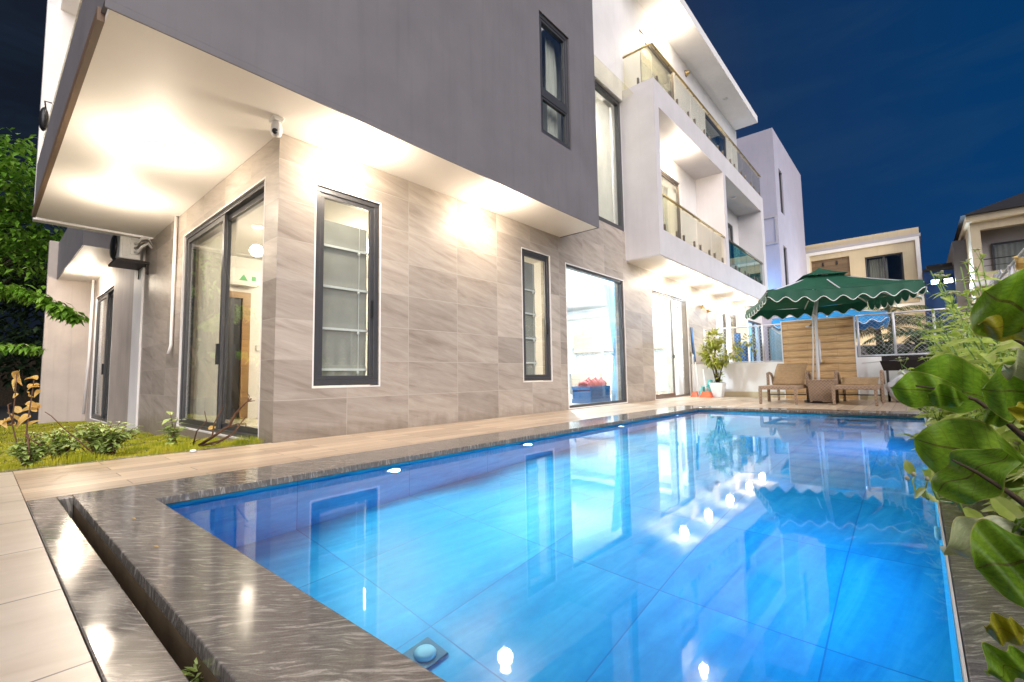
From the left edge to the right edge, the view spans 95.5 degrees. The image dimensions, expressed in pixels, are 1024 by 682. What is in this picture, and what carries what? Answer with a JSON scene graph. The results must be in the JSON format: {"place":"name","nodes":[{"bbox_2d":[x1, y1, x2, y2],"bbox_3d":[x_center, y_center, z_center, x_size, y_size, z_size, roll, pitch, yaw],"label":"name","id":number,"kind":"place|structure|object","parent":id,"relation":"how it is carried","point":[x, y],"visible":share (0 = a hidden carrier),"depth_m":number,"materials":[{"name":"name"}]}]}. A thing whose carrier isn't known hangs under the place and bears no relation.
{"place":"outdoors","nodes":[
{"label":"outdoors","id":0,"kind":"place"},
{"bbox_2d":[0,472,100,681],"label":"patio","id":1,"kind":"structure","parent":0,"point":[41,639],"depth_m":1.43,"materials":[{"name":"tile"}]},
{"bbox_3d":[4.987,0.445,4.064,0.190,1.190,16.710,-5,-6,41],"label":"boundary wall","id":2,"kind":"object","parent":1,"relation":"on","visible":0},
{"bbox_2d":[994,248,1023,284],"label":"fence","id":3,"kind":"object","parent":2,"relation":"on","point":[1009,269],"visible":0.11,"depth_m":6.49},
{"bbox_2d":[0,402,107,423],"bbox_3d":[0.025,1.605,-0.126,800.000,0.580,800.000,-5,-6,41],"label":"ground","id":4,"kind":"structure","parent":0,"point":[5,414],"depth_m":21.59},
{"bbox_2d":[0,191,61,289],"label":"garden tree","id":5,"kind":"object","parent":4,"relation":"on","point":[9,251],"visible":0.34,"depth_m":15.03,"materials":[{"name":"green plant"}]},
{"bbox_2d":[0,127,63,253],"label":"garden tree","id":6,"kind":"object","parent":4,"relation":"on","point":[10,188],"visible":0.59,"depth_m":14.34,"materials":[{"name":"green plant"}]},
{"bbox_2d":[0,258,104,406],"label":"garden tree","id":7,"kind":"object","parent":4,"relation":"on","point":[23,360],"visible":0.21,"depth_m":25.09,"materials":[{"name":"green plant"}]},
{"bbox_2d":[0,342,47,355],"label":"tree bough","id":8,"kind":"object","parent":7,"relation":"attached to","point":[20,349],"visible":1,"depth_m":8.99,"materials":[{"name":"green plant"}]},
{"bbox_2d":[0,282,89,326],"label":"tree bough","id":9,"kind":"object","parent":7,"relation":"attached to","point":[59,310],"visible":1,"depth_m":8.73,"materials":[{"name":"green plant"}]},
{"bbox_2d":[0,182,112,359],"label":"garden tree","id":10,"kind":"object","parent":4,"relation":"on","point":[19,281],"visible":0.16,"depth_m":21.25,"materials":[{"name":"green plant"}]},
{"bbox_2d":[32,0,767,442],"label":"villa","id":11,"kind":"object","parent":4,"relation":"on","point":[440,106],"visible":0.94,"depth_m":7.51,"materials":[{"name":"paint"}]},
{"bbox_2d":[38,101,51,130],"bbox_3d":[-7.421,-3.577,7.386,0.208,0.507,0.137,-5,-6,41],"label":"wall lamp","id":12,"kind":"object","parent":11,"relation":"attached to","point":[43,119],"visible":0.97,"depth_m":7.32,"materials":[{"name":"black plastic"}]},
{"bbox_2d":[89,285,113,423],"bbox_3d":[-11.331,0.409,12.948,2.810,3.600,0.173,-5,-6,41],"label":"sliding door","id":13,"kind":"structure","parent":11,"relation":"in","point":[108,294],"depth_m":13.64,"materials":[{"name":"grey metal"}]},
{"bbox_2d":[108,235,152,278],"bbox_3d":[-7.933,-1.821,9.681,1.167,0.890,0.575,-5,-6,41],"label":"outdoor unit","id":14,"kind":"object","parent":11,"relation":"attached to","point":[125,252],"visible":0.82,"depth_m":9.47,"materials":[{"name":"white metal"}]},
{"bbox_2d":[193,233,222,422],"bbox_3d":[-5.171,-0.166,7.871,1.370,3.080,0.079,-5,-6,41],"label":"curtain","id":15,"kind":"object","parent":11,"relation":"hanging from","point":[207,327],"visible":0.81,"depth_m":7.83,"materials":[{"name":"fabric"}]},
{"bbox_2d":[176,176,265,439],"bbox_3d":[-4.296,-0.299,6.855,3.475,3.280,0.173,-5,-6,41],"label":"sliding door","id":16,"kind":"structure","parent":11,"relation":"in","point":[255,196],"depth_m":6.87,"materials":[{"name":"grey metal"}]},
{"bbox_2d":[226,291,250,419],"bbox_3d":[-5.413,0.251,8.653,0.070,2.420,0.940,-5,-6,41],"label":"inner door","id":17,"kind":"structure","parent":11,"relation":"in","point":[239,302],"depth_m":8.86,"materials":[{"name":"brown wood"}]},
{"bbox_2d":[230,266,259,287],"bbox_3d":[-5.306,-1.234,8.808,0.216,0.340,0.930,-5,-6,41],"label":"indoor unit","id":18,"kind":"object","parent":11,"relation":"attached to","point":[244,277],"visible":0.59,"depth_m":8.88,"materials":[{"name":"white plastic"}]},
{"bbox_2d":[269,114,283,137],"bbox_3d":[-2.659,-2.408,5.241,0.152,0.222,0.122,-5,-6,41],"label":"security camera","id":19,"kind":"object","parent":11,"relation":"attached to","point":[276,121],"visible":1,"depth_m":5.20,"materials":[{"name":"white plastic"}]},
{"bbox_2d":[322,220,367,375],"bbox_3d":[-2.254,-0.543,6.201,0.079,2.080,0.720,-5,-6,41],"label":"roman blind","id":20,"kind":"object","parent":11,"relation":"attached to","point":[345,292],"visible":0.9,"depth_m":6.23,"materials":[{"name":"white fabric"}]},
{"bbox_2d":[312,182,381,387],"bbox_3d":[-2.177,-0.684,6.146,0.105,2.582,0.957,-5,-6,41],"label":"window","id":21,"kind":"structure","parent":11,"relation":"in","point":[321,193],"depth_m":6.19,"materials":[{"name":"black metal"}]},
{"bbox_2d":[524,262,536,374],"bbox_3d":[0.322,-0.452,9.162,0.079,2.240,0.470,-5,-6,41],"label":"roman blind","id":22,"kind":"object","parent":11,"relation":"attached to","point":[531,338],"visible":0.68,"depth_m":9.22,"materials":[{"name":"white fabric"}]},
{"bbox_2d":[521,247,552,381],"bbox_3d":[0.463,-0.488,9.172,0.105,2.582,0.927,-5,-6,41],"label":"window","id":23,"kind":"structure","parent":11,"relation":"in","point":[548,375],"depth_m":9.37,"materials":[{"name":"black metal"}]},
{"bbox_2d":[545,37,557,137],"bbox_3d":[0.742,-4.665,8.802,0.074,2.150,0.330,-5,-6,41],"label":"curtain","id":24,"kind":"object","parent":11,"relation":"hanging from","point":[551,83],"visible":0.73,"depth_m":8.82,"materials":[{"name":"fabric"}]},
{"bbox_2d":[539,13,569,149],"bbox_3d":[0.736,-4.693,8.504,0.100,2.240,0.930,-5,-6,41],"label":"window","id":25,"kind":"structure","parent":11,"relation":"in","point":[562,108],"depth_m":8.65,"materials":[{"name":"black metal"}]},
{"bbox_2d":[568,347,576,393],"bbox_3d":[1.851,1.255,19.617,1.580,1.900,0.840,-5,-6,41],"label":"fridge","id":26,"kind":"object","parent":11,"relation":"on","point":[572,360],"visible":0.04,"depth_m":19.12,"materials":[{"name":"white plastic"}]},
{"bbox_2d":[572,386,610,402],"bbox_3d":[2.072,1.387,12.120,0.560,0.420,1.000,-5,-6,41],"label":"crate","id":27,"kind":"object","parent":11,"relation":"on","point":[593,394],"visible":0.98,"depth_m":11.83,"materials":[{"name":"blue plastic"}]},
{"bbox_2d":[565,262,627,408],"bbox_3d":[1.985,-0.060,10.909,0.135,3.140,2.640,-5,-6,41],"label":"window","id":28,"kind":"structure","parent":11,"relation":"in","point":[567,266],"depth_m":11.72,"materials":[{"name":"black metal"}]},
{"bbox_2d":[595,97,613,222],"bbox_3d":[1.750,-4.676,11.431,0.043,3.450,2.850,-5,-6,41],"label":"curtain","id":29,"kind":"object","parent":11,"relation":"hanging from","point":[604,162],"visible":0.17,"depth_m":12.22,"materials":[{"name":"fabric"}]},
{"bbox_2d":[595,81,623,230],"bbox_3d":[1.913,-4.700,11.284,0.120,3.530,2.920,-5,-6,41],"label":"tall window","id":30,"kind":"structure","parent":11,"relation":"in","point":[598,88],"depth_m":12.27,"materials":[{"name":"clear glass"}]},
{"bbox_2d":[603,284,616,400],"bbox_3d":[2.792,0.053,12.456,0.195,3.050,1.180,-5,-6,41],"label":"curtain","id":31,"kind":"object","parent":11,"relation":"hanging from","point":[609,293],"visible":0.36,"depth_m":12.27,"materials":[{"name":"fabric"}]},
{"bbox_2d":[640,50,663,88],"bbox_3d":[4.376,-7.884,14.861,0.098,2.400,2.450,-5,-6,41],"label":"curtain","id":32,"kind":"object","parent":11,"relation":"hanging from","point":[648,70],"visible":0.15,"depth_m":14.95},
{"bbox_2d":[639,31,673,99],"bbox_3d":[4.584,-7.913,14.662,0.080,2.496,2.596,-5,-6,41],"label":"window","id":33,"kind":"structure","parent":11,"relation":"in","point":[641,36],"depth_m":14.91,"materials":[{"name":"white metal"}]},
{"bbox_2d":[662,184,670,232],"bbox_3d":[4.668,-3.930,14.816,0.098,2.500,1.850,-5,-6,41],"label":"curtain","id":34,"kind":"object","parent":11,"relation":"hanging from","point":[666,212],"visible":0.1,"depth_m":15.35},
{"bbox_2d":[651,289,690,399],"bbox_3d":[4.822,0.157,14.185,0.182,3.150,2.740,-5,-6,41],"label":"sliding door","id":35,"kind":"structure","parent":11,"relation":"in","point":[687,375],"depth_m":14.87,"materials":[{"name":"white metal"}]},
{"bbox_2d":[661,171,680,238],"bbox_3d":[4.879,-3.963,14.621,0.080,2.606,2.006,-5,-6,41],"label":"window","id":36,"kind":"structure","parent":11,"relation":"in","point":[663,174],"depth_m":15.29,"materials":[{"name":"white metal"}]},
{"bbox_2d":[663,300,679,394],"bbox_3d":[5.127,0.246,14.944,0.098,3.020,0.950,-5,-6,41],"label":"curtain","id":37,"kind":"object","parent":11,"relation":"hanging from","point":[668,354],"visible":0.72,"depth_m":14.86,"materials":[{"name":"fabric"}]},
{"bbox_2d":[705,113,725,156],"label":"window","id":38,"kind":"structure","parent":11,"relation":"in","point":[708,119],"depth_m":19.34,"materials":[{"name":"grey metal"}]},
{"bbox_2d":[716,314,727,363],"bbox_3d":[8.233,0.021,18.592,0.099,2.200,2.400,-5,-6,41],"label":"curtain","id":39,"kind":"object","parent":11,"relation":"hanging from","point":[719,319],"visible":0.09,"depth_m":18.91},
{"bbox_2d":[716,309,736,361],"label":"window","id":40,"kind":"structure","parent":11,"relation":"in","point":[718,311],"depth_m":18.28,"materials":[{"name":"white metal"}]},
{"bbox_2d":[728,224,734,268],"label":"window","id":41,"kind":"structure","parent":11,"relation":"in","point":[729,226],"depth_m":19.77,"materials":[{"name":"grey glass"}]},
{"bbox_2d":[0,352,109,405],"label":"hedge bank","id":42,"kind":"structure","parent":0,"point":[6,397],"depth_m":30.80,"materials":[{"name":"plant"}]},
{"bbox_2d":[0,421,264,470],"bbox_3d":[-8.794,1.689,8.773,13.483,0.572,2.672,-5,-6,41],"label":"grass","id":43,"kind":"structure","parent":0,"point":[138,449],"depth_m":5.40,"materials":[{"name":"plant"}]},
{"bbox_2d":[3,431,57,467],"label":"shrub","id":44,"kind":"object","parent":43,"relation":"on","point":[37,452],"visible":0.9,"depth_m":4.11,"materials":[{"name":"green plant"}]},
{"bbox_2d":[0,370,96,463],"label":"dry plant","id":45,"kind":"object","parent":43,"relation":"on","point":[32,405],"visible":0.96,"depth_m":4.12,"materials":[{"name":"brown plant"}]},
{"bbox_2d":[41,427,86,460],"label":"shrub","id":46,"kind":"object","parent":43,"relation":"on","point":[58,440],"visible":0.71,"depth_m":4.57,"materials":[{"name":"green plant"}]},
{"bbox_2d":[56,421,146,456],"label":"shrub","id":47,"kind":"object","parent":43,"relation":"on","point":[102,440],"visible":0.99,"depth_m":4.55,"materials":[{"name":"green plant"}]},
{"bbox_2d":[157,411,187,446],"bbox_3d":[-3.840,1.020,5.279,0.355,0.442,0.304,-1,-4,6],"label":"sapling","id":48,"kind":"object","parent":43,"relation":"on","point":[173,433],"visible":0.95,"depth_m":5.26,"materials":[{"name":"green plant"}]},
{"bbox_2d":[190,393,254,446],"bbox_3d":[-3.133,0.880,4.997,1.987,0.662,0.123,-5,-6,41],"label":"bare branch","id":49,"kind":"object","parent":43,"relation":"on","point":[201,444],"visible":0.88,"depth_m":4.95,"materials":[{"name":"brown plant"}]},
{"bbox_2d":[13,396,926,516],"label":"deck","id":50,"kind":"structure","parent":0,"point":[42,483],"depth_m":4.77,"materials":[{"name":"beige tile"}]},
{"bbox_2d":[0,442,266,472],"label":"deck kerb","id":51,"kind":"structure","parent":50,"relation":"attached to","point":[12,470],"depth_m":4.37,"materials":[{"name":"stone"}]},
{"bbox_2d":[690,327,698,394],"bbox_3d":[5.841,0.644,14.884,0.092,2.244,0.784,-2,-5,13],"label":"pool pole","id":52,"kind":"object","parent":50,"relation":"on","point":[692,341],"visible":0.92,"depth_m":15.04,"materials":[{"name":"white metal"}]},
{"bbox_2d":[697,328,744,396],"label":"potted shrub","id":53,"kind":"object","parent":50,"relation":"on","point":[717,387],"visible":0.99,"depth_m":14.12,"materials":[{"name":"green plant"}]},
{"bbox_2d":[691,362,784,397],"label":"boundary wall","id":54,"kind":"structure","parent":50,"relation":"on","point":[743,379],"depth_m":14.16,"materials":[{"name":"white paint"}]},
{"bbox_2d":[703,323,782,362],"bbox_3d":[7.089,0.107,14.243,2.346,1.118,0.056,-5,-6,41],"label":"fence","id":55,"kind":"object","parent":54,"relation":"on","point":[762,345],"visible":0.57,"depth_m":14.01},
{"bbox_2d":[758,363,811,404],"bbox_3d":[6.658,1.007,11.296,0.908,0.947,1.955,-5,-6,41],"label":"sun lounger","id":56,"kind":"object","parent":50,"relation":"on","point":[791,376],"visible":0.92,"depth_m":11.56,"materials":[{"name":"wicker"}]},
{"bbox_2d":[780,316,859,399],"bbox_3d":[8.179,0.473,12.399,1.660,2.135,0.170,-5,-6,41],"label":"wood panel","id":57,"kind":"object","parent":50,"relation":"on","point":[837,338],"visible":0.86,"depth_m":12.24,"materials":[{"name":"brown wood"}]},
{"bbox_2d":[806,380,836,402],"bbox_3d":[7.242,1.161,10.839,0.540,0.510,0.580,-5,-6,41],"label":"side table","id":58,"kind":"object","parent":50,"relation":"on","point":[819,390],"visible":0.92,"depth_m":10.64,"materials":[{"name":"wicker"}]},
{"bbox_2d":[745,268,926,402],"bbox_3d":[7.300,-0.150,10.894,2.890,3.171,2.895,-2,-5,18],"label":"patio umbrella","id":59,"kind":"object","parent":50,"relation":"on","point":[815,292],"visible":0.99,"depth_m":10.59,"materials":[{"name":"green fabric"}]},
{"bbox_2d":[831,370,885,405],"bbox_3d":[7.825,1.028,10.499,0.908,0.744,2.030,-5,-6,41],"label":"sun lounger","id":60,"kind":"object","parent":50,"relation":"on","point":[858,383],"visible":1,"depth_m":10.47,"materials":[{"name":"wicker"}]},
{"bbox_2d":[857,355,916,399],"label":"boundary wall","id":61,"kind":"structure","parent":50,"relation":"on","point":[865,369],"depth_m":11.64,"materials":[{"name":"white paint"}]},
{"bbox_2d":[855,306,971,356],"bbox_3d":[9.690,-0.202,11.223,2.196,1.073,0.056,-5,-6,41],"label":"fence","id":62,"kind":"object","parent":61,"relation":"on","point":[893,333],"visible":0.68,"depth_m":11.45,"materials":[{"name":"metal"}]},
{"bbox_2d":[862,355,932,401],"bbox_3d":[9.107,0.872,10.792,1.530,1.060,0.450,-5,-6,41],"label":"grill","id":63,"kind":"object","parent":50,"relation":"on","point":[890,363],"visible":0.48,"depth_m":10.81,"materials":[{"name":"grey metal"}]},
{"bbox_2d":[0,0,1023,348],"label":"sky","id":64,"kind":"structure","parent":0,"point":[890,115],"materials":[{"name":"blue"}]},
{"bbox_2d":[168,411,961,681],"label":"water","id":65,"kind":"structure","parent":0,"point":[708,546],"depth_m":2.02,"materials":[{"name":"liquid"}]},
{"bbox_2d":[166,410,968,681],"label":"pool basin","id":66,"kind":"object","parent":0,"point":[570,433],"visible":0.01,"depth_m":3.81,"materials":[{"name":"tile"}]},
{"bbox_2d":[26,405,1023,681],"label":"pool coping","id":67,"kind":"object","parent":66,"relation":"on","point":[230,613],"visible":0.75,"depth_m":1.55,"materials":[{"name":"stone"}]},
{"bbox_2d":[73,506,218,681],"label":"drain channel","id":68,"kind":"object","parent":67,"relation":"in","point":[180,651],"visible":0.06,"depth_m":1.63,"materials":[{"name":"concrete"}]},
{"bbox_2d":[181,657,203,681],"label":"weed tuft","id":69,"kind":"object","parent":68,"relation":"in","point":[194,668],"visible":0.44,"depth_m":1.25,"materials":[{"name":"green plant"}]},
{"bbox_2d":[904,350,965,424],"bbox_3d":[3.834,0.532,3.924,0.820,0.945,0.683,-5,-6,41],"label":"flowering weed","id":70,"kind":"object","parent":67,"relation":"on","point":[927,417],"visible":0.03,"depth_m":4.01,"materials":[{"name":"green plant"}]},
{"bbox_2d":[890,255,1023,681],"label":"broadleaf branch","id":71,"kind":"object","parent":67,"relation":"on","point":[967,461],"visible":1,"depth_m":0.98,"materials":[{"name":"green plant"}]},
{"bbox_2d":[903,460,1023,520],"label":"vine","id":72,"kind":"object","parent":67,"relation":"on","point":[1006,509],"visible":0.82,"depth_m":1.27,"materials":[{"name":"green plant"}]},
{"bbox_2d":[925,420,967,681],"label":"pool edge strip","id":73,"kind":"object","parent":66,"relation":"on","point":[963,665],"depth_m":1.37,"materials":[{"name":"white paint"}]},
{"bbox_2d":[570,321,682,393],"bbox_3d":[3.401,0.779,18.453,6.700,2.620,0.678,-5,-6,41],"label":"kitchen cabinet","id":74,"kind":"object","parent":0,"point":[598,362],"visible":0.29,"depth_m":18.38,"materials":[{"name":"white wood"}]},
{"bbox_2d":[806,227,925,344],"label":"neighbour house","id":75,"kind":"structure","parent":0,"point":[896,254],"depth_m":27.31,"materials":[{"name":"beige paint"}]},
{"bbox_2d":[865,252,904,279],"bbox_3d":[21.638,-3.758,26.958,1.710,2.420,0.470,-5,-6,41],"label":"window","id":76,"kind":"structure","parent":75,"relation":"in","point":[877,268],"depth_m":27.27,"materials":[{"name":"black glass"}]},
{"bbox_2d":[885,370,904,401],"bbox_3d":[8.870,1.008,10.456,0.729,0.743,0.563,-5,-6,41],"label":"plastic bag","id":77,"kind":"object","parent":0,"point":[891,382],"visible":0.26,"depth_m":10.52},
{"bbox_2d":[857,341,944,356],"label":"garden wall","id":78,"kind":"structure","parent":0,"point":[866,353],"depth_m":18.49,"materials":[{"name":"grey paint"}]},
{"bbox_2d":[946,192,1023,336],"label":"neighbour house","id":79,"kind":"structure","parent":0,"point":[994,232],"depth_m":21.64,"materials":[{"name":"beige paint"}]},
{"bbox_2d":[991,239,1023,270],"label":"window","id":80,"kind":"structure","parent":79,"relation":"in","point":[1008,248],"depth_m":21.72,"materials":[{"name":"grey glass"}]},
{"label":"subsoil","id":81,"kind":"structure","parent":0,"visible":0},
{"bbox_2d":[746,305,762,362],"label":"link building","id":82,"kind":"structure","parent":81,"relation":"on","point":[758,321],"depth_m":22.13,"materials":[{"name":"white paint"}]},
{"bbox_2d":[748,320,762,362],"bbox_3d":[11.307,0.636,21.618,0.100,3.050,2.450,-5,-6,41],"label":"glass door","id":83,"kind":"structure","parent":82,"relation":"in","point":[753,323],"depth_m":21.84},
{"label":"planter soil","id":84,"kind":"structure","parent":0,"visible":0},
{"bbox_2d":[917,324,962,354],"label":"flowering weed","id":85,"kind":"object","parent":84,"relation":"on","point":[936,352],"visible":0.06,"depth_m":4.96,"materials":[{"name":"green plant"}]},
{"bbox_2d":[899,407,984,438],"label":"flowering weed","id":86,"kind":"object","parent":84,"relation":"on","point":[936,414],"visible":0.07,"depth_m":2.93,"materials":[{"name":"green plant"}]},
{"bbox_2d":[913,319,989,360],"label":"flowering weed","id":87,"kind":"object","parent":84,"relation":"on","point":[940,345],"visible":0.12,"depth_m":4.21,"materials":[{"name":"green plant"}]},
{"bbox_2d":[911,313,992,357],"bbox_3d":[3.645,0.343,3.654,0.530,1.239,0.687,0,-4,-5],"label":"flowering weed","id":88,"kind":"object","parent":84,"relation":"on","point":[934,340],"visible":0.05,"depth_m":3.86,"materials":[{"name":"green plant"}]},
{"bbox_2d":[912,407,1011,520],"bbox_3d":[2.508,0.629,2.312,0.790,0.676,0.639,-5,-6,41],"label":"flowering weed","id":89,"kind":"object","parent":84,"relation":"on","point":[977,417],"visible":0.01,"depth_m":2.50,"materials":[{"name":"green plant"}]},
{"bbox_2d":[927,308,998,415],"bbox_3d":[3.232,0.376,3.147,0.699,1.206,0.630,-5,-6,41],"label":"flowering weed","id":90,"kind":"object","parent":84,"relation":"on","point":[952,349],"visible":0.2,"depth_m":3.15,"materials":[{"name":"green plant"}]},
{"bbox_2d":[929,248,997,362],"bbox_3d":[3.884,0.120,3.792,0.702,1.698,0.666,-1,-4,-4],"label":"flowering weed","id":91,"kind":"object","parent":84,"relation":"on","point":[965,293],"visible":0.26,"depth_m":3.86,"materials":[{"name":"green plant"}]},
{"bbox_2d":[944,254,1006,367],"bbox_3d":[3.537,0.169,3.253,0.659,1.526,0.622,-1,-4,5],"label":"flowering weed","id":92,"kind":"object","parent":84,"relation":"on","point":[970,299],"visible":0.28,"depth_m":3.36,"materials":[{"name":"green plant"}]},
{"bbox_2d":[953,330,1016,420],"bbox_3d":[2.885,0.429,2.662,0.611,1.115,0.671,-5,-6,41],"label":"flowering weed","id":93,"kind":"object","parent":84,"relation":"on","point":[978,355],"visible":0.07,"depth_m":2.72,"materials":[{"name":"green plant"}]},
{"bbox_2d":[952,318,1023,374],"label":"flowering weed","id":94,"kind":"object","parent":84,"relation":"on","point":[963,335],"visible":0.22,"depth_m":2.90,"materials":[{"name":"green plant"}]},
{"bbox_2d":[959,336,1023,410],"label":"flowering weed","id":95,"kind":"object","parent":84,"relation":"on","point":[990,359],"visible":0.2,"depth_m":2.47,"materials":[{"name":"green plant"}]},
{"bbox_2d":[966,378,1023,511],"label":"flowering weed","id":96,"kind":"object","parent":84,"relation":"on","point":[1018,482],"visible":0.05,"depth_m":2.20,"materials":[{"name":"green plant"}]},
{"bbox_2d":[984,342,1023,497],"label":"flowering weed","id":97,"kind":"object","parent":84,"relation":"on","point":[1007,346],"visible":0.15,"depth_m":2.00,"materials":[{"name":"plant"}]},
{"bbox_2d":[990,420,1023,519],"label":"flowering weed","id":98,"kind":"object","parent":84,"relation":"on","point":[1014,439],"visible":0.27,"depth_m":1.79,"materials":[{"name":"green plant"}]},
{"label":"far paving","id":99,"kind":"structure","parent":0,"visible":0},
{"bbox_2d":[734,333,741,361],"bbox_3d":[7.243,0.742,14.826,0.190,2.006,0.187,-5,-6,41],"label":"foam roll","id":100,"kind":"object","parent":99,"relation":"on","point":[736,337],"visible":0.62,"depth_m":14.81,"materials":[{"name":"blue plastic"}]},
{"bbox_2d":[740,333,758,362],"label":"garden plant","id":101,"kind":"object","parent":99,"relation":"on","point":[750,344],"visible":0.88,"depth_m":14.46,"materials":[{"name":"green plant"}]},
{"bbox_2d":[736,128,806,360],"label":"townhouse","id":102,"kind":"structure","parent":99,"relation":"on","point":[777,184],"depth_m":23.24,"materials":[{"name":"paint"}]},
{"bbox_2d":[767,326,782,360],"bbox_3d":[12.658,0.734,22.180,0.690,2.900,0.082,-5,-6,41],"label":"glass door","id":103,"kind":"structure","parent":102,"relation":"in","point":[777,337],"depth_m":22.31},
{"bbox_2d":[772,304,889,333],"bbox_3d":[10.310,0.232,15.039,3.054,2.960,2.826,-4,-5,35],"label":"patio umbrella","id":104,"kind":"object","parent":99,"relation":"on","point":[866,323],"visible":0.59,"depth_m":14.36,"materials":[{"name":"blue fabric"}]},
{"bbox_2d":[857,338,908,356],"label":"garden shrub","id":105,"kind":"object","parent":99,"relation":"on","point":[887,346],"visible":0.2,"depth_m":14.34,"materials":[{"name":"green plant"}]},
{"bbox_2d":[863,290,928,342],"bbox_3d":[20.010,-0.258,24.800,3.400,5.164,3.645,-1,-4,-5],"label":"palm tree","id":106,"kind":"object","parent":99,"relation":"on","point":[918,297],"visible":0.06,"depth_m":24.51,"materials":[{"name":"green plant"}]},
{"bbox_2d":[855,305,944,353],"bbox_3d":[13.433,0.244,17.052,3.986,3.167,4.242,-5,-6,41],"label":"palm tree","id":107,"kind":"object","parent":99,"relation":"on","point":[900,319],"visible":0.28,"depth_m":16.80,"materials":[{"name":"green plant"}]},
{"bbox_2d":[863,322,971,354],"bbox_3d":[13.603,0.513,14.926,3.124,2.298,2.756,0,-5,-13],"label":"palm tree","id":108,"kind":"object","parent":99,"relation":"on","point":[898,333],"visible":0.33,"depth_m":15.43,"materials":[{"name":"green plant"}]},
{"bbox_2d":[899,332,944,355],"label":"garden shrub","id":109,"kind":"object","parent":99,"relation":"on","point":[918,347],"visible":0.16,"depth_m":14.07,"materials":[{"name":"green plant"}]},
{"bbox_2d":[922,262,957,341],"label":"building","id":110,"kind":"structure","parent":99,"relation":"on","point":[938,301],"depth_m":24.46,"materials":[{"name":"tile"}]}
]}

